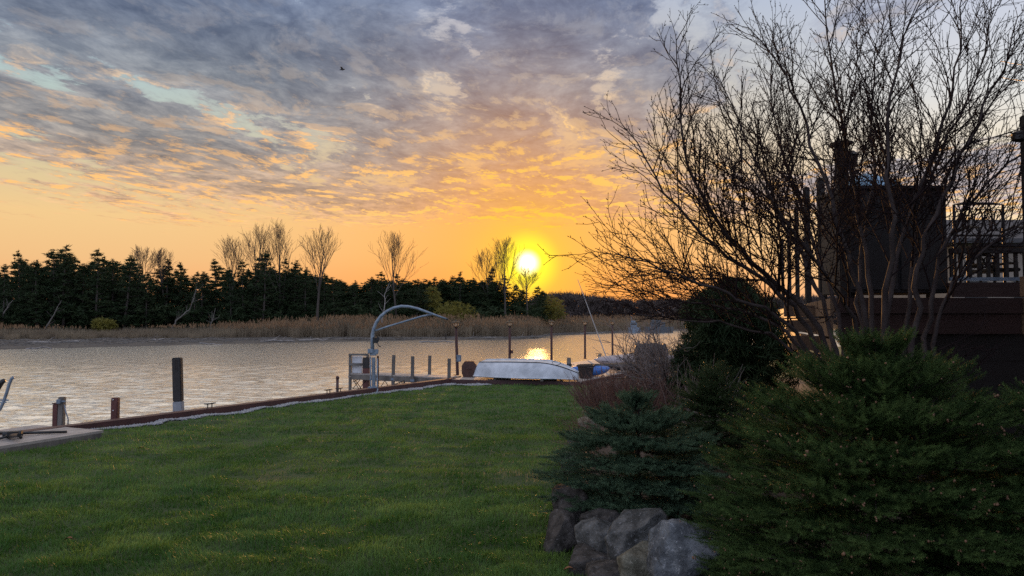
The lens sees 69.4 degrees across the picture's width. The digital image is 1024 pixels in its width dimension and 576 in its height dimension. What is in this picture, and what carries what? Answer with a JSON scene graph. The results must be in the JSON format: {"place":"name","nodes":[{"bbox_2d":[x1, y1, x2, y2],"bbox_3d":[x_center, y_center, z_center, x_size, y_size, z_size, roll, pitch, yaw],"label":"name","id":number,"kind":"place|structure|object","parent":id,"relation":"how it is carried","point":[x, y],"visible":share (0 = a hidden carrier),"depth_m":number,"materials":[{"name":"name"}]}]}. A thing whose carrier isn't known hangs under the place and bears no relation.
{"place":"outdoors","nodes":[
{"label":"outdoors","id":0,"kind":"place"},
{"bbox_2d":[0,324,837,349],"bbox_3d":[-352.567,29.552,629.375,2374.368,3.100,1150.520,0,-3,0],"label":"bank terrain","id":1,"kind":"structure","parent":0,"point":[80,344],"depth_m":95.49,"materials":[{"name":"soil"}]},
{"bbox_2d":[0,264,17,325],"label":"pine tree","id":2,"kind":"object","parent":1,"relation":"on","point":[4,296],"visible":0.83,"depth_m":119.22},
{"bbox_2d":[7,250,28,325],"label":"pine tree","id":3,"kind":"object","parent":1,"relation":"on","point":[20,268],"visible":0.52,"depth_m":120.24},
{"bbox_2d":[6,264,52,326],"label":"pine tree","id":4,"kind":"object","parent":1,"relation":"on","point":[25,309],"visible":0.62,"depth_m":117.48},
{"bbox_2d":[7,260,57,328],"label":"pine tree","id":5,"kind":"object","parent":1,"relation":"on","point":[28,295],"visible":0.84,"depth_m":116.69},
{"bbox_2d":[19,249,89,326],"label":"pine tree","id":6,"kind":"object","parent":1,"relation":"on","point":[48,285],"visible":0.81,"depth_m":118.50,"materials":[{"name":"plant"}]},
{"bbox_2d":[35,245,88,329],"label":"pine tree","id":7,"kind":"object","parent":1,"relation":"on","point":[67,263],"visible":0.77,"depth_m":119.04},
{"bbox_2d":[37,257,90,327],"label":"pine tree","id":8,"kind":"object","parent":1,"relation":"on","point":[74,272],"visible":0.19,"depth_m":124.04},
{"bbox_2d":[56,263,104,330],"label":"pine tree","id":9,"kind":"object","parent":1,"relation":"on","point":[83,268],"visible":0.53,"depth_m":120.02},
{"bbox_2d":[66,250,123,324],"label":"pine tree","id":10,"kind":"object","parent":1,"relation":"on","point":[95,290],"visible":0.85,"depth_m":118.96,"materials":[{"name":"plant"}]},
{"bbox_2d":[90,316,118,331],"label":"willow bush","id":11,"kind":"object","parent":1,"relation":"on","point":[102,323],"visible":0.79,"depth_m":114.53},
{"bbox_2d":[85,258,141,318],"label":"pine tree","id":12,"kind":"object","parent":1,"relation":"on","point":[110,281],"visible":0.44,"depth_m":124.25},
{"bbox_2d":[101,255,154,328],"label":"pine tree","id":13,"kind":"object","parent":1,"relation":"on","point":[123,291],"visible":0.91,"depth_m":120.91,"materials":[{"name":"plant"}]},
{"bbox_2d":[117,264,148,318],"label":"pine tree","id":14,"kind":"object","parent":1,"relation":"on","point":[140,266],"visible":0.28,"depth_m":126.16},
{"bbox_2d":[130,244,160,328],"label":"bare tree","id":15,"kind":"object","parent":1,"relation":"on","point":[137,250],"visible":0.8,"depth_m":127.90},
{"bbox_2d":[128,272,163,328],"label":"pine tree","id":16,"kind":"object","parent":1,"relation":"on","point":[144,298],"visible":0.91,"depth_m":122.12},
{"bbox_2d":[151,247,176,326],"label":"bare tree","id":17,"kind":"object","parent":1,"relation":"on","point":[158,260],"visible":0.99,"depth_m":127.91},
{"bbox_2d":[144,258,193,324],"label":"pine tree","id":18,"kind":"object","parent":1,"relation":"on","point":[166,285],"visible":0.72,"depth_m":128.47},
{"bbox_2d":[167,261,192,328],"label":"pine tree","id":19,"kind":"object","parent":1,"relation":"on","point":[181,293],"visible":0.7,"depth_m":129.69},
{"bbox_2d":[183,271,203,326],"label":"pine tree","id":20,"kind":"object","parent":1,"relation":"on","point":[195,316],"visible":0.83,"depth_m":124.82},
{"bbox_2d":[177,271,222,323],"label":"pine tree","id":21,"kind":"object","parent":1,"relation":"on","point":[204,291],"visible":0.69,"depth_m":127.20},
{"bbox_2d":[203,258,232,323],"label":"pine tree","id":22,"kind":"object","parent":1,"relation":"on","point":[215,275],"visible":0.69,"depth_m":129.62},
{"bbox_2d":[210,234,248,317],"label":"bare tree","id":23,"kind":"object","parent":1,"relation":"on","point":[230,256],"visible":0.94,"depth_m":131.01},
{"bbox_2d":[217,267,244,325],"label":"pine tree","id":24,"kind":"object","parent":1,"relation":"on","point":[229,297],"visible":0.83,"depth_m":124.99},
{"bbox_2d":[217,259,258,314],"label":"pine tree","id":25,"kind":"object","parent":1,"relation":"on","point":[239,274],"visible":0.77,"depth_m":126.94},
{"bbox_2d":[240,264,270,320],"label":"pine tree","id":26,"kind":"object","parent":1,"relation":"on","point":[254,279],"visible":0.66,"depth_m":127.20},
{"bbox_2d":[239,223,276,311],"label":"bare tree","id":27,"kind":"object","parent":1,"relation":"on","point":[255,246],"visible":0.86,"depth_m":129.24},
{"bbox_2d":[240,250,285,322],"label":"pine tree","id":28,"kind":"object","parent":1,"relation":"on","point":[268,280],"visible":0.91,"depth_m":125.45,"materials":[{"name":"plant"}]},
{"bbox_2d":[248,220,303,307],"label":"bare tree","id":29,"kind":"object","parent":1,"relation":"on","point":[279,242],"visible":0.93,"depth_m":129.90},
{"bbox_2d":[0,249,555,331],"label":"pine woods","id":30,"kind":"object","parent":1,"relation":"on","point":[494,305],"visible":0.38,"depth_m":133.62,"materials":[{"name":"plant"}]},
{"bbox_2d":[269,257,296,318],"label":"pine tree","id":31,"kind":"object","parent":1,"relation":"on","point":[284,285],"visible":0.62,"depth_m":129.32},
{"bbox_2d":[275,260,312,313],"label":"pine tree","id":32,"kind":"object","parent":1,"relation":"on","point":[297,284],"visible":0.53,"depth_m":130.80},
{"bbox_2d":[283,267,323,318],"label":"pine tree","id":33,"kind":"object","parent":1,"relation":"on","point":[310,292],"visible":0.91,"depth_m":128.02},
{"bbox_2d":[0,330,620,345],"bbox_3d":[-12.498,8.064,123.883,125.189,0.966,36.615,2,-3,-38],"label":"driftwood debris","id":34,"kind":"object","parent":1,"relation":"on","point":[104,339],"visible":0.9,"depth_m":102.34,"materials":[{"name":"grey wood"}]},
{"bbox_2d":[299,225,340,324],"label":"bare tree","id":35,"kind":"object","parent":1,"relation":"on","point":[321,259],"visible":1,"depth_m":121.04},
{"bbox_2d":[313,273,336,318],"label":"pine tree","id":36,"kind":"object","parent":1,"relation":"on","point":[324,285],"visible":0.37,"depth_m":131.20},
{"bbox_2d":[313,277,358,318],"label":"pine tree","id":37,"kind":"object","parent":1,"relation":"on","point":[332,302],"visible":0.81,"depth_m":126.98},
{"bbox_2d":[0,311,683,328],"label":"reed plumes","id":38,"kind":"object","parent":1,"relation":"on","point":[283,322],"visible":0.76,"depth_m":117.93,"materials":[{"name":"plant"}]},
{"bbox_2d":[0,314,686,339],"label":"reeds","id":39,"kind":"object","parent":1,"relation":"on","point":[341,330],"visible":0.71,"depth_m":114.23,"materials":[{"name":"plant"}]},
{"bbox_2d":[344,280,368,319],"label":"pine tree","id":40,"kind":"object","parent":1,"relation":"on","point":[356,295],"visible":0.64,"depth_m":127.56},
{"bbox_2d":[356,277,383,316],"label":"pine tree","id":41,"kind":"object","parent":1,"relation":"on","point":[371,280],"visible":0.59,"depth_m":131.49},
{"bbox_2d":[369,271,400,316],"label":"pine tree","id":42,"kind":"object","parent":1,"relation":"on","point":[381,274],"visible":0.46,"depth_m":131.88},
{"bbox_2d":[367,230,427,315],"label":"bare tree","id":43,"kind":"object","parent":1,"relation":"on","point":[397,245],"visible":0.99,"depth_m":128.86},
{"bbox_2d":[390,274,405,324],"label":"pine tree","id":44,"kind":"object","parent":1,"relation":"on","point":[398,297],"visible":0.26,"depth_m":135.04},
{"bbox_2d":[392,279,436,321],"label":"pine tree","id":45,"kind":"object","parent":1,"relation":"on","point":[422,297],"visible":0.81,"depth_m":129.71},
{"bbox_2d":[416,285,449,321],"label":"willow bush","id":46,"kind":"object","parent":1,"relation":"on","point":[435,303],"visible":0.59,"depth_m":131.98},
{"bbox_2d":[433,301,477,325],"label":"willow bush","id":47,"kind":"object","parent":1,"relation":"on","point":[454,309],"visible":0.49,"depth_m":125.94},
{"bbox_2d":[447,272,472,315],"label":"pine tree","id":48,"kind":"object","parent":1,"relation":"on","point":[460,278],"visible":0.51,"depth_m":139.79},
{"bbox_2d":[456,278,486,311],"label":"pine tree","id":49,"kind":"object","parent":1,"relation":"on","point":[473,281],"visible":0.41,"depth_m":140.65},
{"bbox_2d":[470,247,511,299],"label":"bare tree","id":50,"kind":"object","parent":1,"relation":"on","point":[482,263],"visible":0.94,"depth_m":141.19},
{"bbox_2d":[489,235,524,320],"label":"bare tree","id":51,"kind":"object","parent":1,"relation":"on","point":[503,257],"visible":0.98,"depth_m":137.31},
{"bbox_2d":[498,275,517,317],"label":"pine tree","id":52,"kind":"object","parent":1,"relation":"on","point":[507,293],"visible":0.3,"depth_m":140.90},
{"bbox_2d":[509,283,531,316],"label":"pine tree","id":53,"kind":"object","parent":1,"relation":"on","point":[517,300],"visible":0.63,"depth_m":140.94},
{"bbox_2d":[509,265,539,319],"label":"bare tree","id":54,"kind":"object","parent":1,"relation":"on","point":[535,274],"visible":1,"depth_m":138.42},
{"bbox_2d":[528,286,548,320],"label":"pine tree","id":55,"kind":"object","parent":1,"relation":"on","point":[537,292],"visible":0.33,"depth_m":154.70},
{"bbox_2d":[541,295,567,322],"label":"willow bush","id":56,"kind":"object","parent":1,"relation":"on","point":[555,309],"visible":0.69,"depth_m":160.55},
{"bbox_2d":[527,289,837,326],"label":"woods","id":57,"kind":"object","parent":1,"relation":"on","point":[580,307],"visible":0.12,"depth_m":240.28,"materials":[{"name":"plant"}]},
{"bbox_2d":[0,329,839,429],"bbox_3d":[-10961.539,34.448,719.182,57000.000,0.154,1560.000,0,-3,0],"label":"water","id":58,"kind":"structure","parent":0,"point":[88,383],"depth_m":44.56,"materials":[{"name":"beige liquid"}]},
{"bbox_2d":[52,402,57,425],"bbox_3d":[-8.011,2.996,12.981,0.110,1.952,0.130,0,-3,0],"label":"red post","id":59,"kind":"object","parent":58,"relation":"in","point":[54,413],"visible":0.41,"depth_m":12.96,"materials":[{"name":"wood"}]},
{"bbox_2d":[56,397,68,425],"bbox_3d":[-7.872,2.941,12.940,0.234,2.059,0.142,0,-3,0],"label":"timber post","id":60,"kind":"object","parent":58,"relation":"in","point":[61,403],"visible":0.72,"depth_m":12.95,"materials":[{"name":"grey wood"}]},
{"bbox_2d":[111,397,119,418],"bbox_3d":[-7.250,2.999,13.473,0.125,1.989,0.117,0,-3,0],"label":"red post","id":61,"kind":"object","parent":58,"relation":"in","point":[115,407],"visible":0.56,"depth_m":13.47,"materials":[{"name":"wood"}]},
{"bbox_2d":[172,357,183,411],"bbox_3d":[-6.972,2.971,15.484,0.319,3.027,0.138,0,-3,0],"label":"mooring pile","id":62,"kind":"object","parent":58,"relation":"in","point":[177,383],"visible":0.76,"depth_m":15.47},
{"bbox_2d":[348,353,368,389],"bbox_3d":[-5.128,3.593,24.859,0.792,2.800,0.645,0,-3,0],"label":"utility cabinet","id":63,"kind":"object","parent":58,"relation":"in","point":[355,364],"visible":0.56,"depth_m":24.67,"materials":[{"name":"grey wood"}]},
{"bbox_2d":[362,357,369,387],"bbox_3d":[-4.816,3.637,24.419,0.222,2.672,0.212,0,-3,0],"label":"red pile","id":64,"kind":"object","parent":58,"relation":"in","point":[366,368],"visible":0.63,"depth_m":24.36,"materials":[{"name":"wood"}]},
{"bbox_2d":[391,355,395,384],"bbox_3d":[-3.826,3.447,23.714,0.152,2.592,0.125,0,-3,0],"label":"pier post","id":65,"kind":"object","parent":58,"relation":"in","point":[393,368],"visible":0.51,"depth_m":23.70,"materials":[{"name":"grey wood"}]},
{"bbox_2d":[351,372,460,388],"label":"finger pier","id":66,"kind":"structure","parent":65,"relation":"on","point":[397,377],"depth_m":23.68,"materials":[{"name":"grey wood"}]},
{"bbox_2d":[451,359,695,385],"bbox_3d":[3.966,4.160,29.619,4.011,2.183,18.714,-1,-3,27],"label":"dock","id":67,"kind":"object","parent":58,"relation":"in","point":[475,380],"visible":0.09,"depth_m":22.04,"materials":[{"name":"brown wood"}]},
{"bbox_2d":[451,320,460,374],"bbox_3d":[-1.808,1.924,23.939,0.313,1.797,0.302,1,-3,-15],"label":"lamp post","id":68,"kind":"object","parent":67,"relation":"on","point":[456,326],"visible":1,"depth_m":23.89,"materials":[{"name":"metal"}]},
{"bbox_2d":[507,320,512,358],"bbox_3d":[-0.086,2.072,27.346,0.310,1.795,0.310,0,-3,0],"label":"lamp post","id":69,"kind":"object","parent":67,"relation":"on","point":[509,324],"visible":0.94,"depth_m":27.31,"materials":[{"name":"metal"}]},
{"bbox_2d":[473,359,579,379],"bbox_3d":[0.520,2.426,22.238,3.106,0.592,1.451,-1,-3,22],"label":"rowing boat","id":70,"kind":"object","parent":67,"relation":"on","point":[523,368],"visible":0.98,"depth_m":21.70,"materials":[{"name":"plastic"}]},
{"bbox_2d":[549,320,553,359],"bbox_3d":[1.643,2.222,30.752,0.310,1.795,0.310,0,-3,0],"label":"lamp post","id":71,"kind":"object","parent":67,"relation":"on","point":[551,323],"visible":0.96,"depth_m":30.72,"materials":[{"name":"metal"}]},
{"bbox_2d":[582,320,587,358],"bbox_3d":[3.372,2.371,34.159,0.310,1.795,0.310,0,-3,0],"label":"lamp post","id":72,"kind":"object","parent":67,"relation":"on","point":[584,323],"visible":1,"depth_m":34.11,"materials":[{"name":"metal"}]},
{"bbox_2d":[576,364,594,378],"bbox_3d":[2.261,2.558,22.660,0.580,0.411,0.580,0,-3,0],"label":"planter tub","id":73,"kind":"object","parent":67,"relation":"on","point":[587,370],"visible":0.84,"depth_m":22.47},
{"bbox_2d":[571,364,609,375],"bbox_3d":[2.505,2.613,23.558,1.293,0.384,0.640,0,-3,0],"label":"dinghy","id":74,"kind":"object","parent":67,"relation":"on","point":[597,366],"visible":0.47,"depth_m":23.41,"materials":[{"name":"blue plastic"}]},
{"bbox_2d":[602,361,654,371],"bbox_3d":[4.600,2.690,25.357,3.201,0.387,0.724,0,-3,0],"label":"kayak","id":75,"kind":"object","parent":67,"relation":"on","point":[618,369],"visible":0.19,"depth_m":25.08,"materials":[{"name":"black plastic"}]},
{"bbox_2d":[594,353,673,363],"bbox_3d":[4.600,2.632,26.660,3.517,0.617,1.000,1,-3,-16],"label":"kayak","id":76,"kind":"object","parent":67,"relation":"on","point":[602,358],"visible":0.26,"depth_m":26.13,"materials":[{"name":"white plastic"}]},
{"bbox_2d":[634,343,667,372],"bbox_3d":[4.771,2.424,25.419,1.145,1.063,0.682,0,-3,0],"label":"covered grill","id":77,"kind":"object","parent":67,"relation":"on","point":[654,362],"visible":0.23,"depth_m":25.12,"materials":[{"name":"black plastic"}]},
{"bbox_2d":[644,320,673,332],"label":"cabin boat","id":78,"kind":"object","parent":58,"relation":"on","point":[663,328],"visible":0.62,"depth_m":173.58,"materials":[{"name":"white plastic"}]},
{"bbox_2d":[0,346,840,575],"bbox_3d":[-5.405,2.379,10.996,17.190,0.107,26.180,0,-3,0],"label":"lawn","id":79,"kind":"structure","parent":0,"point":[521,477],"depth_m":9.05,"materials":[{"name":"plant"}]},
{"bbox_2d":[0,425,102,453],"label":"plank dock","id":80,"kind":"object","parent":79,"relation":"on","point":[28,441],"visible":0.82,"depth_m":11.22,"materials":[{"name":"grey wood"}]},
{"bbox_2d":[0,376,14,410],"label":"dock ladder","id":81,"kind":"object","parent":80,"relation":"attached to","point":[4,399],"visible":1,"depth_m":12.12,"materials":[{"name":"metal"}]},
{"bbox_2d":[0,430,66,438],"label":"boat pole","id":82,"kind":"object","parent":80,"relation":"on","point":[12,434],"visible":1,"depth_m":11.16,"materials":[{"name":"black plastic"}]},
{"bbox_2d":[0,378,455,434],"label":"sea wall","id":83,"kind":"structure","parent":79,"relation":"on","point":[141,419],"depth_m":15.17,"materials":[{"name":"brown wood"}]},
{"bbox_2d":[368,305,448,387],"bbox_3d":[-2.703,1.585,19.246,2.101,2.297,0.313,0,-3,0],"label":"davit crane","id":84,"kind":"object","parent":83,"relation":"on","point":[372,351],"visible":0.97,"depth_m":19.31,"materials":[{"name":"metal"}]},
{"bbox_2d":[91,383,490,429],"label":"gravel","id":85,"kind":"structure","parent":79,"relation":"on","point":[162,421],"depth_m":15.61,"materials":[{"name":"gravel"}]},
{"bbox_2d":[542,508,578,554],"bbox_3d":[0.445,2.104,6.216,0.401,0.487,0.404,0,-3,0],"label":"boulder","id":86,"kind":"object","parent":79,"relation":"on","point":[560,532],"visible":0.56,"depth_m":6.05,"materials":[{"name":"stone"}]},
{"bbox_2d":[552,482,591,518],"bbox_3d":[0.544,1.999,6.617,0.379,0.496,0.428,0,-3,0],"label":"boulder","id":87,"kind":"object","parent":79,"relation":"on","point":[561,502],"visible":0.29,"depth_m":6.51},
{"bbox_2d":[569,543,608,575],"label":"boulder","id":88,"kind":"object","parent":79,"relation":"on","point":[583,554],"visible":0.51,"depth_m":5.54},
{"bbox_2d":[585,559,619,575],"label":"boulder","id":89,"kind":"object","parent":79,"relation":"on","point":[604,567],"visible":0.56,"depth_m":5.25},
{"bbox_2d":[617,541,649,575],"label":"boulder","id":90,"kind":"object","parent":79,"relation":"on","point":[631,561],"visible":0.66,"depth_m":5.14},
{"bbox_2d":[646,518,719,575],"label":"boulder","id":91,"kind":"object","parent":79,"relation":"on","point":[672,550],"visible":0.76,"depth_m":4.66,"materials":[{"name":"stone"}]},
{"bbox_2d":[462,361,476,376],"bbox_3d":[-1.339,2.561,23.181,0.460,0.542,0.382,0,-3,0],"label":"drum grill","id":92,"kind":"object","parent":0,"point":[468,368],"visible":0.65,"depth_m":23.05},
{"bbox_2d":[0,0,1023,313],"label":"sky","id":93,"kind":"structure","parent":0,"point":[454,127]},
{"bbox_2d":[581,379,1020,575],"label":"planting bed soil","id":94,"kind":"structure","parent":0,"point":[609,448],"depth_m":8.59,"materials":[{"name":"soil"}]},
{"bbox_2d":[547,395,610,457],"bbox_3d":[0.982,1.799,9.524,1.114,0.865,0.907,0,-3,0],"label":"wiry shrub","id":95,"kind":"object","parent":94,"relation":"on","point":[583,420],"visible":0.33,"depth_m":9.53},
{"bbox_2d":[574,516,611,553],"bbox_3d":[0.724,2.030,5.809,0.454,0.415,0.403,0,-3,0],"label":"boulder","id":96,"kind":"object","parent":94,"relation":"on","point":[592,531],"visible":0.32,"depth_m":5.74,"materials":[{"name":"stone"}]},
{"bbox_2d":[604,508,667,559],"bbox_3d":[0.950,1.893,5.623,0.508,0.420,0.454,0,-3,0],"label":"boulder","id":97,"kind":"object","parent":96,"relation":"on","point":[629,529],"visible":0.5,"depth_m":5.48,"materials":[{"name":"stone"}]},
{"bbox_2d":[579,508,619,522],"bbox_3d":[0.735,1.954,6.121,0.350,0.226,0.287,0,-3,0],"label":"boulder","id":98,"kind":"object","parent":94,"relation":"on","point":[609,515],"visible":0.33,"depth_m":6.08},
{"bbox_2d":[524,385,734,528],"bbox_3d":[1.069,1.485,6.718,1.920,1.190,1.760,0,-3,0],"label":"blue spruce","id":99,"kind":"object","parent":94,"relation":"on","point":[672,465],"visible":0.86,"depth_m":6.36,"materials":[{"name":"grey plant"}]},
{"bbox_2d":[562,366,707,425],"bbox_3d":[2.270,1.806,12.833,2.735,0.857,5.903,0,-3,0],"label":"red twig shrub","id":100,"kind":"object","parent":94,"relation":"on","point":[596,395],"visible":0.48,"depth_m":12.57,"materials":[{"name":"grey plant"}]},
{"bbox_2d":[585,301,709,401],"bbox_3d":[2.745,1.399,13.586,2.821,2.458,3.038,0,-3,0],"label":"gnarled shrub","id":101,"kind":"object","parent":94,"relation":"on","point":[664,359],"visible":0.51,"depth_m":13.26,"materials":[{"name":"brown plant"}]},
{"bbox_2d":[639,353,752,422],"bbox_3d":[2.643,1.452,10.460,1.661,1.062,0.954,1,-3,-29],"label":"cane shrub","id":102,"kind":"object","parent":94,"relation":"on","point":[687,390],"visible":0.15,"depth_m":10.45,"materials":[{"name":"brown plant"}]},
{"bbox_2d":[657,359,775,459],"bbox_3d":[2.208,1.328,8.138,1.391,1.119,1.255,0,-3,0],"label":"spruce","id":103,"kind":"object","parent":94,"relation":"on","point":[711,406],"visible":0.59,"depth_m":7.99,"materials":[{"name":"green plant"}]},
{"bbox_2d":[665,270,799,414],"bbox_3d":[3.726,0.994,12.701,2.579,2.606,2.602,0,-3,0],"label":"dark cedar","id":104,"kind":"object","parent":94,"relation":"on","point":[738,349],"visible":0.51,"depth_m":12.07,"materials":[{"name":"green plant"}]},
{"bbox_2d":[538,0,1023,405],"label":"serviceberry","id":105,"kind":"object","parent":94,"relation":"on","point":[924,184],"visible":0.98,"depth_m":5.92,"materials":[{"name":"brown plant"}]},
{"bbox_2d":[677,324,1023,575],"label":"norway spruce","id":106,"kind":"object","parent":94,"relation":"on","point":[875,393],"visible":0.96,"depth_m":3.98,"materials":[{"name":"green plant"}]},
{"bbox_2d":[900,376,1023,575],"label":"norway spruce","id":107,"kind":"object","parent":94,"relation":"on","point":[1018,395],"visible":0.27,"depth_m":3.97,"materials":[{"name":"green plant"}]},
{"bbox_2d":[1011,115,1023,252],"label":"lamp pillar","id":108,"kind":"structure","parent":94,"relation":"on","point":[1016,138],"depth_m":6.26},
{"bbox_2d":[816,185,947,297],"bbox_3d":[4.585,-0.516,9.181,1.252,1.368,0.880,0,-3,0],"label":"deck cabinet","id":109,"kind":"object","parent":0,"point":[878,261],"visible":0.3,"depth_m":8.76,"materials":[{"name":"wood"}]},
{"bbox_2d":[777,177,1023,475],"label":"raised deck","id":110,"kind":"structure","parent":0,"point":[1005,364],"depth_m":8.05,"materials":[{"name":"wood"}]},
{"bbox_2d":[829,140,857,296],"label":"deck pillar","id":111,"kind":"structure","parent":110,"relation":"on","point":[841,282],"depth_m":8.13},
{"bbox_2d":[948,248,1023,280],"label":"deck railing","id":112,"kind":"object","parent":110,"relation":"on","point":[988,277],"visible":0.66,"depth_m":8.75,"materials":[{"name":"wood"}]},
{"bbox_2d":[952,202,1022,281],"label":"patio chair","id":113,"kind":"object","parent":110,"relation":"on","point":[976,228],"visible":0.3,"depth_m":9.43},
{"bbox_2d":[966,254,1020,281],"bbox_3d":[5.915,-0.246,9.084,0.370,0.403,0.508,0,-3,0],"label":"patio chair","id":114,"kind":"object","parent":110,"relation":"on","point":[974,265],"visible":0.27,"depth_m":9.09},
{"bbox_2d":[864,220,1023,297],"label":"neighbour house","id":115,"kind":"structure","parent":0,"point":[1017,239],"depth_m":30.08,"materials":[{"name":"grey"}]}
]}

